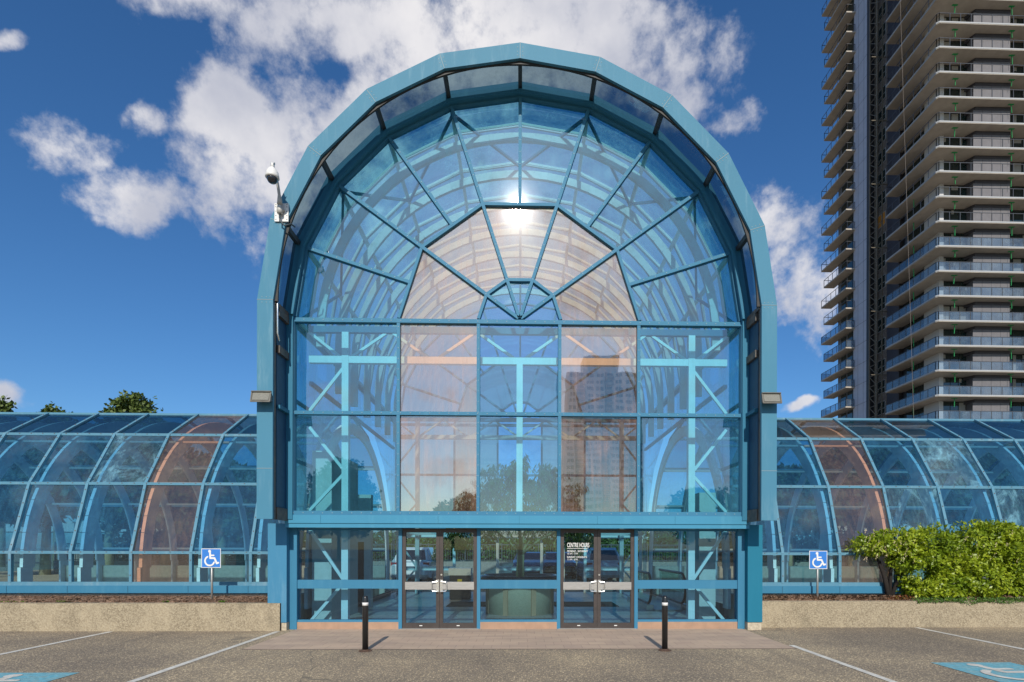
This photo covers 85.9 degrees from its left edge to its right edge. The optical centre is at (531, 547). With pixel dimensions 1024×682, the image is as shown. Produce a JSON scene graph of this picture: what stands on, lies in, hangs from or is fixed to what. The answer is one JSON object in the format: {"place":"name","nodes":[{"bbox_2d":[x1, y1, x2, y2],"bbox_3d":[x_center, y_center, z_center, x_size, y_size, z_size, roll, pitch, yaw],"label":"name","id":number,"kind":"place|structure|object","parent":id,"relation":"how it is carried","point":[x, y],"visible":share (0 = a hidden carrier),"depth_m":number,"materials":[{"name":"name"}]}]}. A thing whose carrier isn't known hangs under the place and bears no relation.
{"place":"outdoors","nodes":[
{"label":"outdoors","id":0,"kind":"place"},
{"bbox_2d":[0,0,838,548],"label":"sky","id":1,"kind":"structure","parent":0,"point":[139,139],"materials":[{"name":"blue"}]},
{"bbox_2d":[0,548,1023,681],"bbox_3d":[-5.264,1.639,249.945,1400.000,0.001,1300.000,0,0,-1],"label":"ground","id":2,"kind":"structure","parent":0,"point":[904,654],"depth_m":8.15,"materials":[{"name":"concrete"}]},
{"bbox_2d":[0,395,17,566],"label":"tree","id":3,"kind":"object","parent":2,"relation":"on","point":[5,406],"visible":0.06,"depth_m":45.03,"materials":[{"name":"green plant"}]},
{"bbox_2d":[0,444,66,528],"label":"tree","id":4,"kind":"object","parent":2,"relation":"on","point":[9,510],"visible":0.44,"depth_m":28.32,"materials":[{"name":"green plant"}]},
{"bbox_2d":[3,443,72,574],"bbox_3d":[-28.752,-2.702,32.401,8.459,8.604,7.496,0,0,-1],"label":"tree","id":5,"kind":"object","parent":2,"relation":"on","point":[45,565],"visible":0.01,"depth_m":32.23,"materials":[{"name":"green plant"}]},
{"bbox_2d":[0,673,75,681],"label":"parking bay marking","id":6,"kind":"object","parent":2,"relation":"on","point":[35,677],"visible":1,"depth_m":6.97,"materials":[{"name":"blue paint"}]},
{"bbox_2d":[0,632,108,654],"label":"parking line","id":7,"kind":"object","parent":2,"relation":"on","point":[53,643],"visible":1,"depth_m":9.35,"materials":[{"name":"white paint"}]},
{"bbox_2d":[40,401,72,565],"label":"tree","id":8,"kind":"object","parent":2,"relation":"on","point":[49,408],"visible":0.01,"depth_m":46.89,"materials":[{"name":"green plant"}]},
{"bbox_2d":[12,463,175,564],"bbox_3d":[-22.607,-2.222,29.579,7.864,7.672,7.199,0,0,-1],"label":"tree","id":9,"kind":"object","parent":2,"relation":"on","point":[70,494],"visible":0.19,"depth_m":27.80,"materials":[{"name":"green plant"}]},
{"bbox_2d":[98,389,162,412],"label":"tree","id":10,"kind":"object","parent":2,"relation":"on","point":[125,404],"visible":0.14,"depth_m":40.69,"materials":[{"name":"green plant"}]},
{"bbox_2d":[0,603,280,630],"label":"planter","id":11,"kind":"object","parent":2,"relation":"on","point":[140,616],"visible":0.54,"depth_m":10.77,"materials":[{"name":"concrete"}]},
{"bbox_2d":[0,595,267,602],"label":"mulch","id":12,"kind":"object","parent":11,"relation":"in","point":[138,599],"visible":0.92,"depth_m":11.11,"materials":[{"name":"brown wood"}]},
{"bbox_2d":[201,549,220,599],"bbox_3d":[-6.527,0.626,11.206,0.390,1.221,0.065,0,0,-1],"label":"parking sign","id":13,"kind":"object","parent":12,"relation":"on","point":[211,558],"visible":0.98,"depth_m":11.18,"materials":[{"name":"blue metal"}]},
{"bbox_2d":[99,469,215,564],"bbox_3d":[-21.644,-2.356,32.377,7.745,7.944,7.276,0,0,-1],"label":"tree","id":14,"kind":"object","parent":2,"relation":"on","point":[165,559],"visible":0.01,"depth_m":32.35,"materials":[{"name":"green plant"}]},
{"bbox_2d":[0,412,389,618],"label":"glass walkway","id":15,"kind":"structure","parent":2,"relation":"on","point":[56,444],"depth_m":13.34,"materials":[{"name":"glass"}]},
{"bbox_2d":[128,631,279,681],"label":"parking line","id":16,"kind":"object","parent":2,"relation":"on","point":[170,668],"visible":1,"depth_m":8.04,"materials":[{"name":"white paint"}]},
{"bbox_2d":[149,467,278,564],"bbox_3d":[-17.436,-1.739,30.594,7.304,6.731,6.751,0,0,-1],"label":"tree","id":17,"kind":"object","parent":2,"relation":"on","point":[227,521],"visible":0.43,"depth_m":29.31,"materials":[{"name":"green plant"}]},
{"bbox_2d":[301,589,378,617],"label":"walkway floor","id":18,"kind":"structure","parent":2,"relation":"on","point":[375,592],"depth_m":16.42,"materials":[{"name":"tile"}]},
{"bbox_2d":[358,595,371,651],"bbox_3d":[-2.654,1.201,8.757,0.210,0.887,0.210,0,0,-1],"label":"bollard","id":19,"kind":"object","parent":2,"relation":"on","point":[365,603],"visible":1,"depth_m":8.72,"materials":[{"name":"metal"}]},
{"bbox_2d":[390,547,435,581],"bbox_3d":[-5.526,0.806,26.883,1.840,1.655,4.415,0,0,-1],"label":"parked car","id":20,"kind":"object","parent":2,"relation":"on","point":[427,556],"visible":0.4,"depth_m":25.09,"materials":[{"name":"white paint"}]},
{"bbox_2d":[94,528,876,561],"bbox_3d":[0.077,0.229,39.761,63.791,4.748,5.668,0,0,-1],"label":"hedge","id":21,"kind":"object","parent":2,"relation":"on","point":[665,538],"visible":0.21,"depth_m":39.03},
{"bbox_2d":[6,522,1019,534],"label":"guideway","id":22,"kind":"object","parent":2,"relation":"on","point":[68,527],"depth_m":49.24,"materials":[{"name":"concrete"}]},
{"bbox_2d":[257,42,776,629],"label":"entrance hall","id":23,"kind":"structure","parent":2,"relation":"on","point":[339,520],"depth_m":11.10,"materials":[{"name":"teal paint"}]},
{"bbox_2d":[250,390,271,401],"bbox_3d":[-4.894,-2.729,9.992,0.360,0.213,0.214,0,0,-1],"label":"floodlight","id":24,"kind":"object","parent":23,"relation":"attached to","point":[260,396],"visible":1,"depth_m":9.92,"materials":[{"name":"metal"}]},
{"bbox_2d":[265,162,294,227],"bbox_3d":[-4.540,-6.327,9.854,0.338,0.933,0.671,0,0,-1],"label":"security camera","id":25,"kind":"object","parent":23,"relation":"attached to","point":[281,208],"visible":1,"depth_m":9.97,"materials":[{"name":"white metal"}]},
{"bbox_2d":[358,542,363,606],"bbox_3d":[-4.754,0.734,15.179,0.273,1.788,0.050,0,0,-1],"label":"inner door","id":26,"kind":"structure","parent":23,"relation":"in","point":[360,544],"depth_m":15.15,"materials":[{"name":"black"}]},
{"bbox_2d":[402,528,439,627],"bbox_3d":[-2.246,0.623,11.111,0.749,2.025,0.128,0,0,-1],"label":"door","id":27,"kind":"structure","parent":23,"relation":"in","point":[434,585],"depth_m":11.12,"materials":[{"name":"brown metal"}]},
{"bbox_2d":[440,529,476,627],"bbox_3d":[-1.493,0.624,11.127,0.749,2.025,0.128,0,0,-1],"label":"door","id":28,"kind":"structure","parent":23,"relation":"in","point":[444,585],"depth_m":11.14,"materials":[{"name":"brown metal"}]},
{"bbox_2d":[395,302,643,591],"bbox_3d":[-0.440,-3.676,20.195,9.080,10.650,0.200,0,0,-1],"label":"rear window","id":29,"kind":"structure","parent":23,"relation":"in","point":[513,402],"depth_m":20.15,"materials":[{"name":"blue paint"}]},
{"bbox_2d":[560,529,596,627],"bbox_3d":[0.953,0.629,11.178,0.749,2.025,0.128,0,0,-1],"label":"door","id":30,"kind":"structure","parent":23,"relation":"in","point":[592,585],"depth_m":11.19,"materials":[{"name":"glass"}]},
{"bbox_2d":[597,529,633,627],"bbox_3d":[1.706,0.631,11.194,0.749,2.025,0.128,0,0,-1],"label":"door","id":31,"kind":"structure","parent":23,"relation":"in","point":[601,585],"depth_m":11.20,"materials":[{"name":"glass"}]},
{"bbox_2d":[761,392,781,403],"bbox_3d":[4.408,-2.754,10.186,0.360,0.213,0.214,0,0,-1],"label":"floodlight","id":32,"kind":"object","parent":23,"relation":"attached to","point":[771,397],"visible":1,"depth_m":10.11,"materials":[{"name":"metal"}]},
{"bbox_2d":[350,592,685,622],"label":"hall floor","id":33,"kind":"structure","parent":2,"relation":"on","point":[420,607],"depth_m":14.28,"materials":[{"name":"tile"}]},
{"bbox_2d":[448,568,471,598],"bbox_3d":[-2.273,1.130,17.506,0.700,0.970,0.560,0,0,-1],"label":"litter bin","id":34,"kind":"object","parent":33,"relation":"on","point":[460,574],"visible":0.79,"depth_m":17.25,"materials":[{"name":"black"}]},
{"bbox_2d":[446,602,485,606],"bbox_3d":[-1.498,1.629,15.922,1.800,0.012,1.300,0,0,-1],"label":"floor mat","id":35,"kind":"object","parent":33,"relation":"on","point":[462,604],"visible":0.43,"depth_m":15.72,"materials":[{"name":"black"}]},
{"bbox_2d":[481,573,556,615],"bbox_3d":[-0.308,1.162,13.997,2.040,0.950,2.040,0,0,-1],"label":"tree planter","id":36,"kind":"object","parent":33,"relation":"on","point":[519,602],"visible":0.69,"depth_m":13.24,"materials":[{"name":"beige tile"}]},
{"bbox_2d":[444,453,593,576],"bbox_3d":[-0.278,-0.810,14.028,3.506,3.206,2.687,0,0,-36],"label":"indoor tree","id":37,"kind":"object","parent":36,"relation":"on","point":[534,491],"visible":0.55,"depth_m":13.81,"materials":[{"name":"green plant"}]},
{"bbox_2d":[554,602,618,606],"bbox_3d":[1.519,1.635,15.985,1.800,0.012,1.300,0,0,-1],"label":"floor mat","id":38,"kind":"object","parent":33,"relation":"on","point":[586,604],"visible":0.79,"depth_m":15.79,"materials":[{"name":"black"}]},
{"bbox_2d":[242,648,795,649],"bbox_3d":[-0.166,1.647,8.941,9.000,0.004,0.015,0,0,-1],"label":"paving joint","id":39,"kind":"object","parent":2,"relation":"on","point":[415,649],"visible":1,"depth_m":8.88,"materials":[{"name":"grey"}]},
{"bbox_2d":[512,552,544,572],"bbox_3d":[-0.171,0.937,31.011,1.840,1.415,4.415,0,0,-1],"label":"parked car","id":40,"kind":"object","parent":2,"relation":"on","point":[531,558],"visible":0.4,"depth_m":29.31,"materials":[{"name":"blue paint"}]},
{"bbox_2d":[543,552,576,577],"bbox_3d":[1.437,0.941,31.044,1.840,1.415,4.415,0,0,-1],"label":"parked car","id":41,"kind":"object","parent":2,"relation":"on","point":[550,559],"visible":0.62,"depth_m":29.12,"materials":[{"name":"blue paint"}]},
{"bbox_2d":[576,548,624,581],"bbox_3d":[3.272,0.824,27.067,1.840,1.655,4.415,0,0,-1],"label":"parked car","id":42,"kind":"object","parent":2,"relation":"on","point":[609,557],"visible":0.59,"depth_m":25.28,"materials":[{"name":"blue paint"}]},
{"bbox_2d":[658,595,671,651],"bbox_3d":[2.139,1.211,8.857,0.210,0.887,0.210,0,0,-1],"label":"bollard","id":43,"kind":"object","parent":2,"relation":"on","point":[664,648],"visible":1,"depth_m":8.82,"materials":[{"name":"metal"}]},
{"bbox_2d":[659,589,733,617],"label":"walkway floor","id":44,"kind":"structure","parent":2,"relation":"on","point":[677,594],"depth_m":16.92,"materials":[{"name":"tile"}]},
{"bbox_2d":[731,470,850,565],"bbox_3d":[14.977,-1.652,32.307,6.638,6.692,6.048,0,0,-1],"label":"tree","id":45,"kind":"object","parent":2,"relation":"on","point":[805,521],"visible":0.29,"depth_m":30.86,"materials":[{"name":"green plant"}]},
{"bbox_2d":[649,418,1023,618],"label":"glass walkway","id":46,"kind":"structure","parent":2,"relation":"on","point":[915,449],"depth_m":13.95,"materials":[{"name":"glass"}]},
{"bbox_2d":[790,645,896,681],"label":"parking line","id":47,"kind":"object","parent":2,"relation":"on","point":[856,668],"visible":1,"depth_m":7.76,"materials":[{"name":"white paint"}]},
{"bbox_2d":[820,473,902,565],"bbox_3d":[20.243,-2.417,34.451,8.424,8.239,7.765,0,0,-1],"label":"tree","id":48,"kind":"object","parent":2,"relation":"on","point":[856,496],"visible":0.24,"depth_m":32.05,"materials":[{"name":"green plant"}]},
{"bbox_2d":[761,601,1023,626],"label":"planter","id":49,"kind":"object","parent":2,"relation":"on","point":[866,614],"depth_m":11.51,"materials":[{"name":"concrete"}]},
{"bbox_2d":[762,594,1023,600],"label":"mulch","id":50,"kind":"object","parent":49,"relation":"in","point":[807,597],"visible":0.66,"depth_m":11.75,"materials":[{"name":"brown wood"}]},
{"bbox_2d":[809,551,826,596],"bbox_3d":[6.140,0.664,11.821,0.390,1.198,0.065,0,0,-1],"label":"parking sign","id":51,"kind":"object","parent":50,"relation":"on","point":[817,560],"visible":0.97,"depth_m":11.80,"materials":[{"name":"blue metal"}]},
{"bbox_2d":[845,519,1023,600],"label":"shrub","id":52,"kind":"object","parent":50,"relation":"on","point":[996,556],"visible":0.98,"depth_m":11.73,"materials":[{"name":"green plant"}]},
{"bbox_2d":[912,596,1023,604],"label":"ground cover","id":53,"kind":"object","parent":49,"relation":"on","point":[993,599],"visible":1,"depth_m":11.54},
{"bbox_2d":[821,0,1023,544],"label":"apartment tower","id":54,"kind":"structure","parent":2,"relation":"on","point":[958,87],"depth_m":70.63,"materials":[{"name":"grey"}]},
{"bbox_2d":[841,0,853,417],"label":"side windows","id":55,"kind":"structure","parent":54,"relation":"in","point":[851,7],"depth_m":87.31,"materials":[{"name":"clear glass"}]},
{"bbox_2d":[866,0,887,417],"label":"construction hoist","id":56,"kind":"object","parent":54,"relation":"attached to","point":[872,168],"visible":0.7,"depth_m":81.51,"materials":[{"name":"metal"}]},
{"bbox_2d":[878,84,885,105],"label":"bay window","id":57,"kind":"structure","parent":54,"relation":"in","point":[884,88],"depth_m":81.22,"materials":[{"name":"grey"}]},
{"bbox_2d":[878,63,885,84],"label":"bay window","id":58,"kind":"structure","parent":54,"relation":"in","point":[884,67],"depth_m":81.22,"materials":[{"name":"grey"}]},
{"bbox_2d":[878,21,885,43],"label":"bay window","id":59,"kind":"structure","parent":54,"relation":"in","point":[884,25],"depth_m":81.24,"materials":[{"name":"grey"}]},
{"bbox_2d":[878,0,885,22],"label":"bay window","id":60,"kind":"structure","parent":54,"relation":"in","point":[884,4],"depth_m":81.26,"materials":[{"name":"grey"}]},
{"bbox_2d":[902,407,923,418],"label":"side window","id":61,"kind":"structure","parent":54,"relation":"in","point":[918,412],"depth_m":74.81,"materials":[{"name":"black"}]},
{"bbox_2d":[902,384,923,406],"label":"side window","id":62,"kind":"structure","parent":54,"relation":"in","point":[914,398],"depth_m":75.21,"materials":[{"name":"black"}]},
{"bbox_2d":[902,361,923,383],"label":"side window","id":63,"kind":"structure","parent":54,"relation":"in","point":[916,373],"depth_m":75.21,"materials":[{"name":"black"}]},
{"bbox_2d":[903,338,923,360],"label":"side window","id":64,"kind":"structure","parent":54,"relation":"in","point":[916,350],"depth_m":75.21,"materials":[{"name":"black"}]},
{"bbox_2d":[903,315,923,337],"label":"side window","id":65,"kind":"structure","parent":54,"relation":"in","point":[915,327],"depth_m":75.23,"materials":[{"name":"black"}]},
{"bbox_2d":[903,292,923,314],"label":"side window","id":66,"kind":"structure","parent":54,"relation":"in","point":[916,303],"depth_m":75.25,"materials":[{"name":"black"}]},
{"bbox_2d":[903,269,923,291],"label":"side window","id":67,"kind":"structure","parent":54,"relation":"in","point":[906,286],"depth_m":75.09,"materials":[{"name":"blue"}]},
{"bbox_2d":[903,246,923,268],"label":"side window","id":68,"kind":"structure","parent":54,"relation":"in","point":[917,255],"depth_m":75.45,"materials":[{"name":"blue"}]},
{"bbox_2d":[903,223,923,245],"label":"side window","id":69,"kind":"structure","parent":54,"relation":"in","point":[917,231],"depth_m":75.08,"materials":[{"name":"black"}]},
{"bbox_2d":[903,200,923,223],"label":"side window","id":70,"kind":"structure","parent":54,"relation":"in","point":[917,208],"depth_m":75.47,"materials":[{"name":"black"}]},
{"bbox_2d":[903,177,923,200],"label":"side window","id":71,"kind":"structure","parent":54,"relation":"in","point":[917,184],"depth_m":75.13,"materials":[{"name":"black"}]},
{"bbox_2d":[943,401,965,418],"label":"window","id":72,"kind":"structure","parent":54,"relation":"in","point":[948,406],"depth_m":70.46,"materials":[{"name":"black"}]},
{"bbox_2d":[943,377,965,394],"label":"window","id":73,"kind":"structure","parent":54,"relation":"in","point":[947,381],"depth_m":70.46,"materials":[{"name":"black"}]},
{"bbox_2d":[943,353,965,369],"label":"window","id":74,"kind":"structure","parent":54,"relation":"in","point":[947,357],"depth_m":70.46,"materials":[{"name":"black"}]},
{"bbox_2d":[943,329,965,344],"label":"window","id":75,"kind":"structure","parent":54,"relation":"in","point":[946,332],"depth_m":70.46,"materials":[{"name":"blue"}]},
{"bbox_2d":[943,305,965,319],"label":"window","id":76,"kind":"structure","parent":54,"relation":"in","point":[953,315],"depth_m":70.46,"materials":[{"name":"blue"}]},
{"bbox_2d":[943,281,965,294],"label":"window","id":77,"kind":"structure","parent":54,"relation":"in","point":[953,290],"depth_m":70.46,"materials":[{"name":"blue"}]},
{"bbox_2d":[944,257,965,269],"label":"window","id":78,"kind":"structure","parent":54,"relation":"in","point":[959,263],"depth_m":70.46,"materials":[{"name":"blue"}]},
{"bbox_2d":[944,233,965,244],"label":"window","id":79,"kind":"structure","parent":54,"relation":"in","point":[954,240],"depth_m":70.46,"materials":[{"name":"blue"}]},
{"bbox_2d":[944,209,965,220],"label":"window","id":80,"kind":"structure","parent":54,"relation":"in","point":[953,216],"depth_m":70.46,"materials":[{"name":"black"}]},
{"bbox_2d":[944,185,965,195],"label":"window","id":81,"kind":"structure","parent":54,"relation":"in","point":[953,191],"depth_m":70.46,"materials":[{"name":"black"}]},
{"bbox_2d":[944,161,966,170],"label":"window","id":82,"kind":"structure","parent":54,"relation":"in","point":[953,166],"depth_m":70.46,"materials":[{"name":"black"}]},
{"bbox_2d":[944,138,966,145],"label":"window","id":83,"kind":"structure","parent":54,"relation":"in","point":[953,141],"depth_m":70.46,"materials":[{"name":"black"}]},
{"bbox_2d":[944,113,966,120],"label":"window","id":84,"kind":"structure","parent":54,"relation":"in","point":[953,116],"depth_m":70.46,"materials":[{"name":"black"}]},
{"bbox_2d":[944,89,966,95],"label":"window","id":85,"kind":"structure","parent":54,"relation":"in","point":[953,92],"depth_m":70.46,"materials":[{"name":"black"}]},
{"bbox_2d":[944,65,966,70],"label":"window","id":86,"kind":"structure","parent":54,"relation":"in","point":[946,67],"depth_m":70.46,"materials":[{"name":"black"}]},
{"bbox_2d":[944,41,966,46],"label":"window","id":87,"kind":"structure","parent":54,"relation":"in","point":[946,43],"depth_m":70.46,"materials":[{"name":"black"}]},
{"bbox_2d":[1009,402,1023,418],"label":"window","id":88,"kind":"structure","parent":54,"relation":"in","point":[1015,406],"depth_m":70.64,"materials":[{"name":"blue"}]},
{"bbox_2d":[1009,378,1023,394],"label":"window","id":89,"kind":"structure","parent":54,"relation":"in","point":[1017,383],"depth_m":70.64,"materials":[{"name":"blue"}]},
{"bbox_2d":[1009,354,1023,369],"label":"window","id":90,"kind":"structure","parent":54,"relation":"in","point":[1016,359],"depth_m":70.64,"materials":[{"name":"blue"}]},
{"bbox_2d":[1010,115,1022,122],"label":"window","id":91,"kind":"structure","parent":54,"relation":"in","point":[1017,118],"depth_m":70.64,"materials":[{"name":"black"}]},
{"bbox_2d":[1010,90,1022,97],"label":"window","id":92,"kind":"structure","parent":54,"relation":"in","point":[1017,94],"depth_m":70.64,"materials":[{"name":"black"}]},
{"bbox_2d":[1010,330,1023,345],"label":"window","id":93,"kind":"structure","parent":54,"relation":"in","point":[1014,333],"depth_m":70.64,"materials":[{"name":"blue"}]},
{"bbox_2d":[1010,306,1023,320],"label":"window","id":94,"kind":"structure","parent":54,"relation":"in","point":[1016,316],"depth_m":70.64,"materials":[{"name":"blue"}]},
{"bbox_2d":[1010,282,1023,295],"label":"window","id":95,"kind":"structure","parent":54,"relation":"in","point":[1018,286],"depth_m":70.64,"materials":[{"name":"blue"}]},
{"bbox_2d":[1010,258,1023,270],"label":"window","id":96,"kind":"structure","parent":54,"relation":"in","point":[1016,267],"depth_m":70.62,"materials":[{"name":"blue"}]},
{"bbox_2d":[1010,234,1023,246],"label":"window","id":97,"kind":"structure","parent":54,"relation":"in","point":[1013,242],"depth_m":70.64,"materials":[{"name":"blue"}]},
{"bbox_2d":[1010,210,1023,221],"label":"window","id":98,"kind":"structure","parent":54,"relation":"in","point":[1017,217],"depth_m":70.64,"materials":[{"name":"black"}]},
{"bbox_2d":[1010,186,1023,196],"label":"window","id":99,"kind":"structure","parent":54,"relation":"in","point":[1018,191],"depth_m":70.64,"materials":[{"name":"black"}]},
{"bbox_2d":[1010,162,1023,171],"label":"window","id":100,"kind":"structure","parent":54,"relation":"in","point":[1017,168],"depth_m":70.62,"materials":[{"name":"black"}]},
{"bbox_2d":[1010,138,1023,147],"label":"window","id":101,"kind":"structure","parent":54,"relation":"in","point":[1017,143],"depth_m":70.64,"materials":[{"name":"black"}]},
{"bbox_2d":[850,470,1010,528],"bbox_3d":[23.022,-2.816,32.262,8.045,9.049,7.786,0,0,-1],"label":"tree","id":102,"kind":"object","parent":2,"relation":"on","point":[955,497],"visible":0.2,"depth_m":30.21,"materials":[{"name":"green plant"}]},
{"bbox_2d":[914,627,1023,649],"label":"parking line","id":103,"kind":"object","parent":2,"relation":"on","point":[971,638],"visible":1,"depth_m":10.02,"materials":[{"name":"white paint"}]},
{"bbox_2d":[931,662,1023,681],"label":"parking bay marking","id":104,"kind":"object","parent":2,"relation":"on","point":[965,667],"visible":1,"depth_m":7.55,"materials":[{"name":"blue paint"}]},
{"bbox_2d":[967,663,1023,679],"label":"parking bay symbol","id":105,"kind":"object","parent":104,"relation":"on","point":[984,671],"visible":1,"depth_m":7.36,"materials":[{"name":"white paint"}]},
{"bbox_2d":[949,444,1023,530],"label":"tree","id":106,"kind":"object","parent":2,"relation":"on","point":[1013,505],"visible":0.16,"depth_m":32.09,"materials":[{"name":"green plant"}]},
{"bbox_2d":[244,629,792,648],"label":"paving","id":107,"kind":"structure","parent":0,"point":[516,638],"depth_m":9.85,"materials":[{"name":"concrete"}]},
{"bbox_2d":[53,561,1021,572],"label":"wall","id":108,"kind":"structure","parent":0,"point":[488,566],"depth_m":35.95,"materials":[{"name":"grey concrete"}]},
{"bbox_2d":[54,542,978,561],"bbox_3d":[1.200,0.302,36.178,64.035,1.200,0.070,0,0,-1],"label":"fence","id":109,"kind":"object","parent":108,"relation":"on","point":[391,544],"visible":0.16,"depth_m":36.07,"materials":[{"name":"metal"}]},
{"bbox_2d":[627,568,685,610],"bbox_3d":[3.539,1.144,15.678,1.100,1.003,2.800,0,0,-1],"label":"escalator","id":110,"kind":"object","parent":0,"point":[656,605],"visible":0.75,"depth_m":14.83,"materials":[{"name":"black metal"}]},
{"bbox_2d":[900,6,913,414],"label":"rope","id":111,"kind":"object","parent":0,"point":[907,221],"visible":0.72,"depth_m":67.17,"materials":[{"name":"green"}]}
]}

